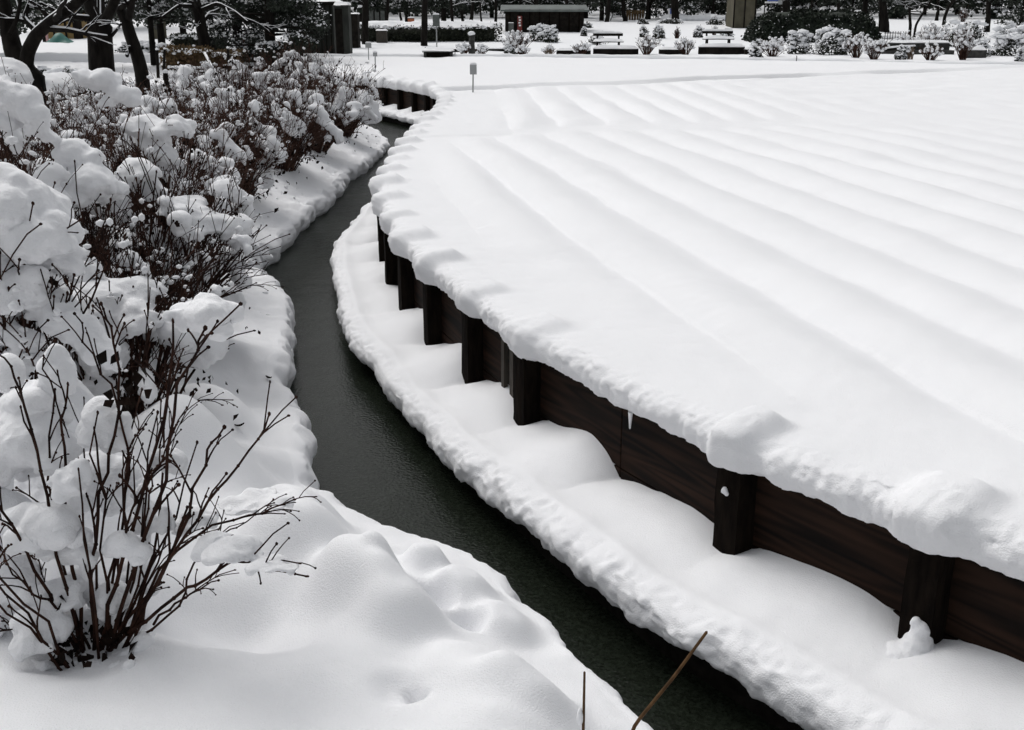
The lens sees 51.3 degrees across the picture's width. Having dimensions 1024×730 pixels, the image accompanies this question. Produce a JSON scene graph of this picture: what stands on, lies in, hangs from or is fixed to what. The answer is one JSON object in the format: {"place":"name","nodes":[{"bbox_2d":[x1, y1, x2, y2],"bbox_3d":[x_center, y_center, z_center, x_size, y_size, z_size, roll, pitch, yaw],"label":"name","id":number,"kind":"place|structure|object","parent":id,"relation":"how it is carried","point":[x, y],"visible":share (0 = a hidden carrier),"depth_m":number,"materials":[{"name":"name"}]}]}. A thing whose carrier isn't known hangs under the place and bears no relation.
{"place":"outdoors","nodes":[
{"label":"outdoors","id":0,"kind":"place"},
{"bbox_2d":[43,72,81,100],"bbox_3d":[-8.450,-5.173,19.852,1.078,0.539,0.882,0,18,0],"label":"rock","id":1,"kind":"object","parent":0,"point":[56,78],"visible":0.34,"depth_m":19.57,"materials":[{"name":"stone"}]},
{"bbox_2d":[139,40,166,52],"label":"shrub","id":2,"kind":"object","parent":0,"point":[145,46],"visible":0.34,"depth_m":43.82,"materials":[{"name":"white plant"}]},
{"bbox_2d":[0,61,652,729],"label":"snow bank","id":3,"kind":"structure","parent":0,"point":[368,623],"depth_m":4.33,"materials":[{"name":"snow"}]},
{"bbox_2d":[0,57,33,84],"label":"rock","id":4,"kind":"object","parent":3,"relation":"on","point":[18,67],"visible":0.62,"depth_m":16.23,"materials":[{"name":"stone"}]},
{"bbox_2d":[0,0,51,35],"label":"evergreen tree","id":5,"kind":"object","parent":3,"relation":"on","point":[36,20],"visible":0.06,"depth_m":44.15,"materials":[{"name":"green plant"}]},
{"bbox_2d":[10,0,52,32],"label":"evergreen tree","id":6,"kind":"object","parent":3,"relation":"on","point":[25,29],"visible":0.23,"depth_m":32.36,"materials":[{"name":"green plant"}]},
{"bbox_2d":[0,0,115,108],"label":"cherry tree","id":7,"kind":"object","parent":3,"relation":"on","point":[14,48],"visible":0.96,"depth_m":18.08,"materials":[{"name":"brown plant"}]},
{"bbox_2d":[0,135,124,451],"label":"hydrangea shrub","id":8,"kind":"object","parent":3,"relation":"on","point":[42,235],"visible":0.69,"depth_m":4.64,"materials":[{"name":"white plant"}]},
{"bbox_2d":[0,83,131,170],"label":"hydrangea shrub","id":9,"kind":"object","parent":3,"relation":"on","point":[66,134],"visible":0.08,"depth_m":10.97,"materials":[{"name":"brown plant"}]},
{"bbox_2d":[0,57,142,172],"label":"hydrangea shrub","id":10,"kind":"object","parent":3,"relation":"on","point":[108,81],"visible":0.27,"depth_m":7.99,"materials":[{"name":"white plant"}]},
{"bbox_2d":[24,0,126,23],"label":"evergreen tree","id":11,"kind":"object","parent":3,"relation":"on","point":[55,5],"visible":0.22,"depth_m":37.29,"materials":[{"name":"green plant"}]},
{"bbox_2d":[20,69,133,150],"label":"hydrangea shrub","id":12,"kind":"object","parent":3,"relation":"on","point":[81,100],"visible":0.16,"depth_m":15.60,"materials":[{"name":"brown plant"}]},
{"bbox_2d":[0,74,156,283],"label":"hydrangea shrub","id":13,"kind":"object","parent":3,"relation":"on","point":[79,173],"visible":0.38,"depth_m":6.18,"materials":[{"name":"white plant"}]},
{"bbox_2d":[40,0,121,98],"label":"cherry tree","id":14,"kind":"object","parent":3,"relation":"on","point":[100,54],"visible":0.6,"depth_m":20.90,"materials":[{"name":"brown plant"}]},
{"bbox_2d":[48,65,161,114],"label":"hydrangea shrub","id":15,"kind":"object","parent":3,"relation":"on","point":[70,86],"visible":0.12,"depth_m":18.94,"materials":[{"name":"brown plant"}]},
{"bbox_2d":[47,83,195,155],"bbox_3d":[-5.261,-3.039,14.045,2.342,1.440,2.344,12,22,32],"label":"hydrangea shrub","id":16,"kind":"object","parent":3,"relation":"on","point":[83,113],"visible":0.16,"depth_m":13.79,"materials":[{"name":"brown plant"}]},
{"bbox_2d":[116,0,150,94],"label":"cherry tree","id":17,"kind":"object","parent":3,"relation":"on","point":[133,49],"visible":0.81,"depth_m":22.88,"materials":[{"name":"brown plant"}]},
{"bbox_2d":[22,75,255,245],"bbox_3d":[-3.383,-1.663,9.570,2.060,1.832,2.171,-4,19,-11],"label":"hydrangea shrub","id":18,"kind":"object","parent":3,"relation":"on","point":[167,128],"visible":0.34,"depth_m":9.22,"materials":[{"name":"brown plant"}]},
{"bbox_2d":[31,200,255,419],"bbox_3d":[-2.353,-0.236,6.002,1.859,1.368,1.848,0,18,0],"label":"hydrangea shrub","id":19,"kind":"object","parent":3,"relation":"on","point":[133,297],"visible":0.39,"depth_m":5.79,"materials":[{"name":"brown plant"}]},
{"bbox_2d":[105,0,192,64],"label":"evergreen tree","id":20,"kind":"object","parent":3,"relation":"on","point":[164,7],"visible":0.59,"depth_m":40.05,"materials":[{"name":"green plant"}]},
{"bbox_2d":[0,292,321,670],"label":"bare shrub","id":21,"kind":"object","parent":3,"relation":"on","point":[62,482],"visible":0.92,"depth_m":3.83,"materials":[{"name":"brown plant"}]},
{"bbox_2d":[34,122,290,347],"bbox_3d":[-2.674,-0.875,7.582,2.124,1.603,2.076,0,18,0],"label":"hydrangea shrub","id":22,"kind":"object","parent":3,"relation":"on","point":[233,229],"visible":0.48,"depth_m":7.42,"materials":[{"name":"brown plant"}]},
{"bbox_2d":[105,67,248,121],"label":"hydrangea shrub","id":23,"kind":"object","parent":3,"relation":"on","point":[193,97],"visible":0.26,"depth_m":16.79,"materials":[{"name":"brown plant"}]},
{"bbox_2d":[159,43,214,69],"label":"hedge","id":24,"kind":"object","parent":3,"relation":"on","point":[172,57],"visible":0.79,"depth_m":34.15,"materials":[{"name":"brown plant"}]},
{"bbox_2d":[88,75,290,222],"bbox_3d":[-3.733,-2.322,11.854,2.545,1.685,2.405,0,18,0],"label":"hydrangea shrub","id":25,"kind":"object","parent":3,"relation":"on","point":[224,133],"visible":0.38,"depth_m":11.73,"materials":[{"name":"brown plant"}]},
{"bbox_2d":[159,45,253,110],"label":"hydrangea shrub","id":26,"kind":"object","parent":3,"relation":"on","point":[171,74],"visible":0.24,"depth_m":22.15,"materials":[{"name":"brown plant"}]},
{"bbox_2d":[134,0,286,71],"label":"cherry tree","id":27,"kind":"object","parent":3,"relation":"on","point":[200,18],"visible":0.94,"depth_m":35.88,"materials":[{"name":"black plant"}]},
{"bbox_2d":[209,48,245,68],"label":"hedge","id":28,"kind":"object","parent":3,"relation":"on","point":[217,55],"visible":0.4,"depth_m":35.23,"materials":[{"name":"brown plant"}]},
{"bbox_2d":[160,64,308,198],"bbox_3d":[-3.719,-3.071,14.108,2.055,1.776,2.239,16,24,40],"label":"hydrangea shrub","id":29,"kind":"object","parent":3,"relation":"on","point":[277,155],"visible":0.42,"depth_m":13.96,"materials":[{"name":"brown plant"}]},
{"bbox_2d":[176,38,300,117],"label":"hydrangea shrub","id":30,"kind":"object","parent":3,"relation":"on","point":[202,81],"visible":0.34,"depth_m":19.60,"materials":[{"name":"brown plant"}]},
{"bbox_2d":[201,0,283,50],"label":"evergreen tree","id":31,"kind":"object","parent":3,"relation":"on","point":[219,29],"visible":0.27,"depth_m":42.20,"materials":[{"name":"green plant"}]},
{"bbox_2d":[218,0,330,65],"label":"evergreen tree","id":32,"kind":"object","parent":3,"relation":"on","point":[268,12],"visible":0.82,"depth_m":38.22,"materials":[{"name":"green plant"}]},
{"bbox_2d":[207,52,357,171],"bbox_3d":[-3.624,-3.907,16.532,2.136,1.863,2.276,-14,23,-36],"label":"hydrangea shrub","id":33,"kind":"object","parent":3,"relation":"on","point":[318,115],"visible":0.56,"depth_m":16.32,"materials":[{"name":"brown plant"}]},
{"bbox_2d":[278,1,318,60],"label":"evergreen tree","id":34,"kind":"object","parent":3,"relation":"on","point":[297,22],"visible":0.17,"depth_m":40.95,"materials":[{"name":"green plant"}]},
{"bbox_2d":[246,30,354,92],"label":"hydrangea shrub","id":35,"kind":"object","parent":3,"relation":"on","point":[302,61],"visible":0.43,"depth_m":22.89,"materials":[{"name":"brown plant"}]},
{"bbox_2d":[256,55,377,153],"bbox_3d":[-3.541,-4.628,18.957,2.269,1.691,2.124,0,18,0],"label":"hydrangea shrub","id":36,"kind":"object","parent":3,"relation":"on","point":[353,104],"visible":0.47,"depth_m":18.96,"materials":[{"name":"brown plant"}]},
{"bbox_2d":[294,56,387,137],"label":"hydrangea shrub","id":37,"kind":"object","parent":3,"relation":"on","point":[364,117],"visible":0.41,"depth_m":21.20,"materials":[{"name":"brown plant"}]},
{"bbox_2d":[576,671,585,729],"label":"twig","id":38,"kind":"object","parent":3,"relation":"on","point":[580,718],"visible":1,"depth_m":3.54,"materials":[{"name":"brown"}]},
{"bbox_2d":[631,631,707,729],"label":"reed","id":39,"kind":"object","parent":3,"relation":"on","point":[657,696],"visible":1,"depth_m":3.79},
{"bbox_2d":[351,13,360,47],"bbox_3d":[-7.406,-15.650,49.966,0.538,1.635,0.760,0,18,0],"label":"cabinet","id":40,"kind":"object","parent":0,"point":[355,26],"visible":0.67,"depth_m":49.69,"materials":[{"name":"white"}]},
{"bbox_2d":[0,1,1023,66],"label":"ground","id":41,"kind":"structure","parent":0,"point":[76,50],"depth_m":55.03,"materials":[{"name":"snow"}]},
{"bbox_2d":[46,33,73,42],"bbox_3d":[-23.050,-16.724,54.510,1.240,0.486,1.200,0,18,0],"label":"tarpaulin","id":42,"kind":"object","parent":41,"relation":"on","point":[59,38],"visible":0.95,"depth_m":54.16,"materials":[{"name":"teal"}]},
{"bbox_2d":[47,4,86,38],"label":"building","id":43,"kind":"structure","parent":41,"relation":"on","point":[78,24],"depth_m":57.29,"materials":[{"name":"white"}]},
{"bbox_2d":[105,0,191,42],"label":"evergreen tree","id":44,"kind":"object","parent":41,"relation":"on","point":[160,33],"visible":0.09,"depth_m":49.50,"materials":[{"name":"green plant"}]},
{"bbox_2d":[166,32,229,50],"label":"hedge","id":45,"kind":"object","parent":41,"relation":"on","point":[185,38],"visible":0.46,"depth_m":47.30,"materials":[{"name":"green plant"}]},
{"bbox_2d":[168,0,231,51],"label":"evergreen tree","id":46,"kind":"object","parent":41,"relation":"on","point":[187,20],"visible":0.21,"depth_m":44.60,"materials":[{"name":"green plant"}]},
{"bbox_2d":[288,0,342,53],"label":"hut","id":47,"kind":"object","parent":41,"relation":"on","point":[329,39],"visible":0.28,"depth_m":43.94,"materials":[{"name":"black"}]},
{"bbox_2d":[333,2,352,53],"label":"pillar","id":48,"kind":"structure","parent":41,"relation":"on","point":[343,27],"depth_m":42.94,"materials":[{"name":"stone"}]},
{"bbox_2d":[341,0,382,21],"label":"evergreen tree","id":49,"kind":"object","parent":41,"relation":"on","point":[359,5],"visible":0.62,"depth_m":62.20,"materials":[{"name":"green plant"}]},
{"bbox_2d":[357,0,368,43],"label":"tree","id":50,"kind":"object","parent":41,"relation":"on","point":[365,29],"visible":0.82,"depth_m":52.23,"materials":[{"name":"black plant"}]},
{"bbox_2d":[368,9,385,20],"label":"window wall","id":51,"kind":"structure","parent":41,"relation":"on","point":[377,16],"depth_m":66.51,"materials":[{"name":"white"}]},
{"bbox_2d":[376,29,387,42],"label":"stone block","id":52,"kind":"structure","parent":41,"relation":"on","point":[381,36],"depth_m":53.55,"materials":[{"name":"grey stone"}]},
{"bbox_2d":[370,0,447,21],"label":"evergreen tree","id":53,"kind":"object","parent":41,"relation":"on","point":[406,7],"visible":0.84,"depth_m":63.77,"materials":[{"name":"green plant"}]},
{"bbox_2d":[421,0,427,45],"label":"tree","id":54,"kind":"object","parent":41,"relation":"on","point":[424,23],"visible":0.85,"depth_m":51.34,"materials":[{"name":"brown plant"}]},
{"bbox_2d":[360,20,502,41],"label":"hedge","id":55,"kind":"object","parent":41,"relation":"on","point":[446,31],"visible":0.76,"depth_m":54.78,"materials":[{"name":"green plant"}]},
{"bbox_2d":[422,47,453,56],"bbox_3d":[-2.909,-12.251,42.195,1.224,0.633,0.716,0,18,0],"label":"culvert","id":56,"kind":"object","parent":41,"relation":"on","point":[437,52],"visible":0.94,"depth_m":41.90,"materials":[{"name":"stone"}]},
{"bbox_2d":[420,0,467,20],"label":"evergreen tree","id":57,"kind":"object","parent":41,"relation":"on","point":[443,14],"visible":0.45,"depth_m":70.20,"materials":[{"name":"green plant"}]},
{"bbox_2d":[414,0,476,17],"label":"evergreen tree","id":58,"kind":"object","parent":41,"relation":"on","point":[456,11],"visible":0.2,"depth_m":86.87,"materials":[{"name":"green plant"}]},
{"bbox_2d":[479,0,551,13],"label":"evergreen tree","id":59,"kind":"object","parent":41,"relation":"on","point":[492,6],"visible":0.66,"depth_m":87.34,"materials":[{"name":"green plant"}]},
{"bbox_2d":[501,29,537,53],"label":"shrub","id":60,"kind":"object","parent":41,"relation":"on","point":[515,41],"visible":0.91,"depth_m":44.83,"materials":[{"name":"white plant"}]},
{"bbox_2d":[574,0,628,20],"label":"evergreen tree","id":61,"kind":"object","parent":41,"relation":"on","point":[614,9],"visible":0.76,"depth_m":78.96,"materials":[{"name":"black plant"}]},
{"bbox_2d":[593,45,638,54],"bbox_3d":[4.326,-13.100,44.456,1.879,0.450,0.272,2,19,6],"label":"kerb log","id":62,"kind":"object","parent":41,"relation":"on","point":[617,49],"visible":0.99,"depth_m":44.34,"materials":[{"name":"black"}]},
{"bbox_2d":[617,0,667,18],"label":"evergreen tree","id":63,"kind":"object","parent":41,"relation":"on","point":[629,6],"visible":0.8,"depth_m":83.87,"materials":[{"name":"black plant"}]},
{"bbox_2d":[636,30,664,54],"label":"shrub","id":64,"kind":"object","parent":41,"relation":"on","point":[648,45],"visible":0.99,"depth_m":43.78,"materials":[{"name":"white plant"}]},
{"bbox_2d":[635,0,704,17],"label":"evergreen tree","id":65,"kind":"object","parent":41,"relation":"on","point":[693,4],"visible":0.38,"depth_m":84.86,"materials":[{"name":"black plant"}]},
{"bbox_2d":[343,0,999,10],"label":"distant wood","id":66,"kind":"object","parent":41,"relation":"on","point":[809,3],"visible":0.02,"depth_m":109.85,"materials":[{"name":"black plant"}]},
{"bbox_2d":[657,0,704,14],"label":"evergreen tree","id":67,"kind":"object","parent":41,"relation":"on","point":[683,4],"visible":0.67,"depth_m":81.14,"materials":[{"name":"black plant"}]},
{"bbox_2d":[661,13,724,20],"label":"snow heap","id":68,"kind":"object","parent":41,"relation":"on","point":[698,17],"visible":0.45,"depth_m":79.45,"materials":[{"name":"white"}]},
{"bbox_2d":[691,0,726,13],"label":"evergreen tree","id":69,"kind":"object","parent":41,"relation":"on","point":[721,6],"visible":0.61,"depth_m":91.90,"materials":[{"name":"black plant"}]},
{"bbox_2d":[698,43,744,53],"bbox_3d":[8.799,-13.264,44.827,1.912,0.526,0.275,2,19,6],"label":"kerb log","id":70,"kind":"object","parent":41,"relation":"on","point":[722,48],"visible":0.98,"depth_m":44.71,"materials":[{"name":"black"}]},
{"bbox_2d":[726,0,756,27],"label":"building","id":71,"kind":"structure","parent":41,"relation":"on","point":[740,13],"depth_m":66.54,"materials":[{"name":"brown"}]},
{"bbox_2d":[758,36,787,56],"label":"shrub","id":72,"kind":"object","parent":41,"relation":"on","point":[774,45],"visible":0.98,"depth_m":42.06,"materials":[{"name":"white plant"}]},
{"bbox_2d":[741,7,883,42],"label":"hedge","id":73,"kind":"object","parent":41,"relation":"on","point":[771,23],"visible":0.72,"depth_m":54.39,"materials":[{"name":"green plant"}]},
{"bbox_2d":[790,0,840,10],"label":"evergreen tree","id":74,"kind":"object","parent":41,"relation":"on","point":[801,6],"visible":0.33,"depth_m":88.09,"materials":[{"name":"black plant"}]},
{"bbox_2d":[811,25,850,54],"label":"shrub","id":75,"kind":"object","parent":41,"relation":"on","point":[834,38],"visible":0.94,"depth_m":43.80,"materials":[{"name":"white plant"}]},
{"bbox_2d":[824,0,889,13],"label":"evergreen tree","id":76,"kind":"object","parent":41,"relation":"on","point":[846,2],"visible":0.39,"depth_m":93.06,"materials":[{"name":"black plant"}]},
{"bbox_2d":[842,30,872,57],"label":"shrub","id":77,"kind":"object","parent":41,"relation":"on","point":[855,42],"visible":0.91,"depth_m":41.27,"materials":[{"name":"white plant"}]},
{"bbox_2d":[830,0,894,15],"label":"evergreen tree","id":78,"kind":"object","parent":41,"relation":"on","point":[866,6],"visible":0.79,"depth_m":59.12,"materials":[{"name":"black plant"}]},
{"bbox_2d":[862,38,892,59],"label":"shrub","id":79,"kind":"object","parent":41,"relation":"on","point":[871,46],"visible":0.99,"depth_m":39.78,"materials":[{"name":"white plant"}]},
{"bbox_2d":[878,0,889,31],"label":"tree","id":80,"kind":"object","parent":41,"relation":"on","point":[884,26],"visible":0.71,"depth_m":62.56,"materials":[{"name":"black plant"}]},
{"bbox_2d":[878,0,927,18],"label":"evergreen tree","id":81,"kind":"object","parent":41,"relation":"on","point":[899,11],"visible":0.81,"depth_m":84.70,"materials":[{"name":"black plant"}]},
{"bbox_2d":[894,0,931,37],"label":"tree","id":82,"kind":"object","parent":41,"relation":"on","point":[921,15],"visible":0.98,"depth_m":56.11,"materials":[{"name":"black plant"}]},
{"bbox_2d":[874,40,953,54],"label":"stone wall","id":83,"kind":"structure","parent":41,"relation":"on","point":[945,44],"depth_m":45.10,"materials":[{"name":"white"}]},
{"bbox_2d":[911,21,950,39],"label":"shrub","id":84,"kind":"object","parent":41,"relation":"on","point":[937,34],"visible":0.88,"depth_m":47.62,"materials":[{"name":"white plant"}]},
{"bbox_2d":[918,41,943,59],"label":"shrub","id":85,"kind":"object","parent":41,"relation":"on","point":[934,53],"visible":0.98,"depth_m":39.09,"materials":[{"name":"white plant"}]},
{"bbox_2d":[950,23,976,59],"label":"shrub","id":86,"kind":"object","parent":41,"relation":"on","point":[963,43],"visible":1,"depth_m":39.64,"materials":[{"name":"white plant"}]},
{"bbox_2d":[983,0,990,31],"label":"tree","id":87,"kind":"object","parent":41,"relation":"on","point":[988,15],"visible":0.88,"depth_m":62.63,"materials":[{"name":"black plant"}]},
{"bbox_2d":[954,0,1022,18],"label":"evergreen tree","id":88,"kind":"object","parent":41,"relation":"on","point":[971,4],"visible":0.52,"depth_m":85.73,"materials":[{"name":"black plant"}]},
{"bbox_2d":[988,0,1023,34],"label":"evergreen tree","id":89,"kind":"object","parent":41,"relation":"on","point":[1019,19],"visible":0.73,"depth_m":56.88,"materials":[{"name":"black plant"}]},
{"bbox_2d":[989,20,1023,55],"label":"shrub","id":90,"kind":"object","parent":41,"relation":"on","point":[1007,41],"visible":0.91,"depth_m":42.91,"materials":[{"name":"white plant"}]},
{"bbox_2d":[264,120,779,729],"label":"water","id":91,"kind":"structure","parent":0,"point":[376,458],"depth_m":6.83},
{"bbox_2d":[315,84,1023,661],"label":"retaining wall","id":92,"kind":"structure","parent":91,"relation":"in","point":[931,600],"depth_m":5.14,"materials":[{"name":"brown wood"}]},
{"bbox_2d":[527,23,549,41],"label":"shrub","id":93,"kind":"object","parent":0,"point":[539,28],"visible":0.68,"depth_m":55.19,"materials":[{"name":"white plant"}]},
{"bbox_2d":[500,5,588,31],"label":"shed","id":94,"kind":"structure","parent":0,"point":[566,18],"depth_m":62.81,"materials":[{"name":"brown wood"}]},
{"bbox_2d":[542,24,559,42],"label":"shrub","id":95,"kind":"object","parent":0,"point":[551,34],"visible":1,"depth_m":54.33,"materials":[{"name":"white plant"}]},
{"bbox_2d":[382,117,803,729],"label":"earth bank","id":96,"kind":"structure","parent":0,"point":[724,683],"depth_m":4.99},
{"bbox_2d":[330,100,1023,729],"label":"snow ledge","id":97,"kind":"object","parent":96,"relation":"on","point":[804,646],"visible":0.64,"depth_m":5.13,"materials":[{"name":"white"}]},
{"bbox_2d":[593,31,623,45],"bbox_3d":[4.226,-14.217,46.916,1.345,0.897,0.501,0,18,0],"label":"park bench","id":98,"kind":"object","parent":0,"point":[605,33],"visible":0.99,"depth_m":46.93,"materials":[{"name":"white"}]},
{"bbox_2d":[284,54,1023,580],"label":"snow field","id":99,"kind":"structure","parent":0,"point":[806,278],"depth_m":8.79,"materials":[{"name":"snow"}]},
{"bbox_2d":[674,37,695,54],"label":"shrub","id":100,"kind":"object","parent":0,"point":[685,44],"visible":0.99,"depth_m":43.84,"materials":[{"name":"white plant"}]},
{"bbox_2d":[702,29,734,42],"bbox_3d":[9.513,-15.059,49.271,1.454,0.897,0.501,0,18,0],"label":"park bench","id":101,"kind":"object","parent":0,"point":[728,38],"visible":0.97,"depth_m":49.29,"materials":[{"name":"white"}]},
{"bbox_2d":[783,29,813,53],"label":"shrub","id":102,"kind":"object","parent":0,"point":[800,40],"visible":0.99,"depth_m":44.83,"materials":[{"name":"white plant"}]},
{"bbox_2d":[893,44,909,59],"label":"shrub","id":103,"kind":"object","parent":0,"point":[899,54],"visible":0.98,"depth_m":39.79,"materials":[{"name":"white plant"}]},
{"bbox_2d":[941,19,994,46],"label":"shrub","id":104,"kind":"object","parent":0,"point":[978,30],"visible":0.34,"depth_m":50.41,"materials":[{"name":"white plant"}]},
{"bbox_2d":[966,46,986,57],"bbox_3d":[17.869,-12.127,41.288,0.858,0.432,0.453,0,18,0],"label":"stone bench","id":105,"kind":"object","parent":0,"point":[978,52],"visible":0.56,"depth_m":41.11,"materials":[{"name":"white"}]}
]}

